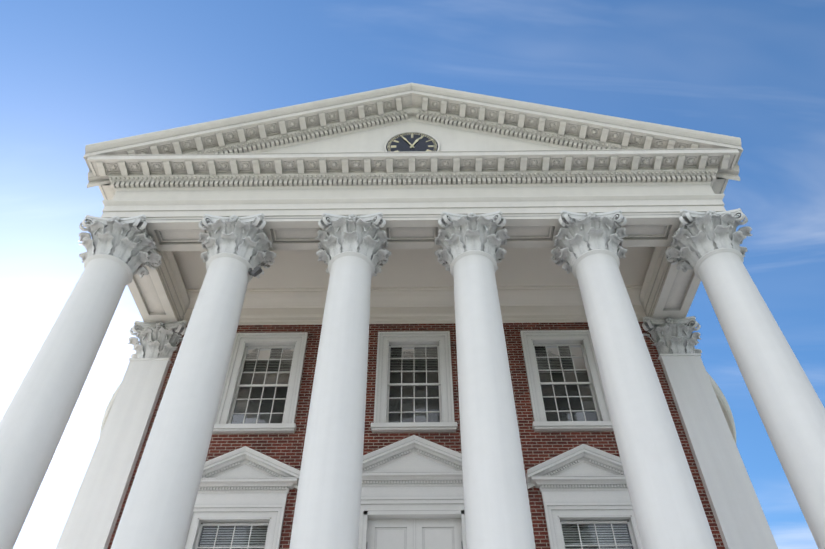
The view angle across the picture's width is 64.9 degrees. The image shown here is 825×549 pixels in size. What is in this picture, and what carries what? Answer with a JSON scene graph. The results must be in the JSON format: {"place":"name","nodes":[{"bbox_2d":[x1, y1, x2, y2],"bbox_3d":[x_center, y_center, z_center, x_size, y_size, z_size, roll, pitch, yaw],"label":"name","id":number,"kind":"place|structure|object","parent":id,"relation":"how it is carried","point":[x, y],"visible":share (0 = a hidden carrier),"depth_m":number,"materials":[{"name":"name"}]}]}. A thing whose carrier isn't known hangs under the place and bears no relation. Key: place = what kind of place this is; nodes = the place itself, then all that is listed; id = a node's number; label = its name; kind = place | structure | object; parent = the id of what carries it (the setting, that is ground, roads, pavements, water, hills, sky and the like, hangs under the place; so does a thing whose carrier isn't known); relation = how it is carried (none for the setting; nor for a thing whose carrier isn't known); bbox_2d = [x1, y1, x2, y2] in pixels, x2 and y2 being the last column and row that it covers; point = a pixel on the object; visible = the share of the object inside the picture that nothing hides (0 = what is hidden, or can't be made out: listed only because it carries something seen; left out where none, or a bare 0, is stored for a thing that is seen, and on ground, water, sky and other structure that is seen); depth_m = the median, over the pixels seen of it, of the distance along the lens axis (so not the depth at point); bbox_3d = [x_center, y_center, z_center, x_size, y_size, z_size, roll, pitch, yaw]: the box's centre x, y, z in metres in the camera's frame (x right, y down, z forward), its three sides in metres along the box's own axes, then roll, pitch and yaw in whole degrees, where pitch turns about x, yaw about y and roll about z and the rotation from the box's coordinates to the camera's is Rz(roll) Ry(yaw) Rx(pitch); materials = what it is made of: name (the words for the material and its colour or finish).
{"place":"outdoors","nodes":[
{"label":"outdoors","id":0,"kind":"place"},
{"bbox_2d":[0,0,824,548],"label":"sky","id":1,"kind":"structure","parent":0,"point":[75,74],"materials":[{"name":"blue"}]},
{"label":"ground","id":2,"kind":"structure","parent":0,"visible":0},
{"bbox_2d":[99,371,735,442],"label":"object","id":3,"kind":"object","parent":2,"relation":"on","point":[725,407],"visible":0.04,"depth_m":22.31,"materials":[{"name":"white"}]},
{"bbox_3d":[-0.013,6.831,5.572,17.060,3.450,13.740,-1,-46,1],"label":"portico floor and steps","id":4,"kind":"object","parent":2,"relation":"on","visible":0},
{"bbox_2d":[0,248,824,548],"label":"column shafts","id":5,"kind":"object","parent":4,"relation":"on","point":[667,506],"depth_m":10.88,"materials":[{"name":"paint"}]},
{"bbox_2d":[248,266,261,276],"bbox_3d":[-3.319,-0.058,13.700,0.262,0.235,0.110,-6,-46,6],"label":"leaf","id":6,"kind":"object","parent":5,"relation":"attached to","point":[256,271],"visible":0.98,"depth_m":13.67,"materials":[{"name":"grey"}]},
{"bbox_2d":[79,208,747,346],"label":"capital volutes","id":7,"kind":"object","parent":5,"relation":"on","point":[686,217],"visible":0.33,"depth_m":14.16,"materials":[{"name":"stone"}]},
{"bbox_2d":[87,148,738,322],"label":"entablature","id":8,"kind":"structure","parent":7,"relation":"on","point":[412,216],"depth_m":15.01,"materials":[{"name":"paint"}]},
{"bbox_2d":[83,83,742,187],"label":"pediment","id":9,"kind":"structure","parent":8,"relation":"on","point":[448,137],"depth_m":16.42,"materials":[{"name":"paint"}]},
{"bbox_2d":[386,133,437,151],"bbox_3d":[-0.009,-3.232,16.408,1.310,1.310,0.001,-1,-46,1],"label":"clock face","id":10,"kind":"object","parent":9,"relation":"attached to","point":[402,144],"visible":0.46,"depth_m":16.50},
{"bbox_2d":[384,131,439,151],"bbox_3d":[-0.009,-3.241,16.399,1.430,1.430,0.025,-1,-46,1],"label":"clock frame","id":11,"kind":"object","parent":9,"relation":"attached to","point":[391,137],"visible":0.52,"depth_m":16.71,"materials":[{"name":"white"}]},
{"bbox_2d":[387,133,436,151],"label":"clock hands numerals","id":12,"kind":"object","parent":9,"relation":"attached to","point":[411,146],"visible":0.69,"depth_m":16.52,"materials":[{"name":"white metal"}]},
{"bbox_2d":[96,97,729,187],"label":"cornice ornaments","id":13,"kind":"object","parent":8,"relation":"on","point":[411,168],"visible":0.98,"depth_m":15.24,"materials":[{"name":"paint"}]},
{"bbox_2d":[173,247,654,325],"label":"portico ceiling","id":14,"kind":"structure","parent":8,"relation":"attached to","point":[416,286],"depth_m":17.05,"materials":[{"name":"paint"}]},
{"bbox_2d":[78,212,751,358],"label":"column capitals","id":15,"kind":"object","parent":7,"relation":"attached to","point":[472,234],"visible":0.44,"depth_m":13.97,"materials":[{"name":"stone"}]},
{"bbox_2d":[107,322,724,548],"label":"brick wall","id":16,"kind":"structure","parent":4,"relation":"on","point":[537,448],"depth_m":14.52,"materials":[{"name":"red brick"}]},
{"bbox_2d":[184,330,642,548],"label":"window frames","id":17,"kind":"structure","parent":16,"relation":"in","point":[412,494],"depth_m":13.70,"materials":[{"name":"white wood"}]},
{"bbox_2d":[199,346,631,548],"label":"window glass","id":18,"kind":"object","parent":17,"relation":"in","point":[409,352],"visible":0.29,"depth_m":15.86,"materials":[{"name":"black glass"}]},
{"bbox_2d":[199,348,631,548],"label":"window blinds","id":19,"kind":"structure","parent":17,"relation":"attached to","point":[418,370],"depth_m":13.13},
{"bbox_2d":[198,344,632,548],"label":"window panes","id":20,"kind":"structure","parent":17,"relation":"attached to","point":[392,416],"depth_m":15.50,"materials":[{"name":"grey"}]},
{"bbox_2d":[56,353,777,548],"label":"pilasters","id":21,"kind":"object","parent":4,"relation":"on","point":[733,500],"visible":0.42,"depth_m":13.93,"materials":[{"name":"paint"}]}
]}

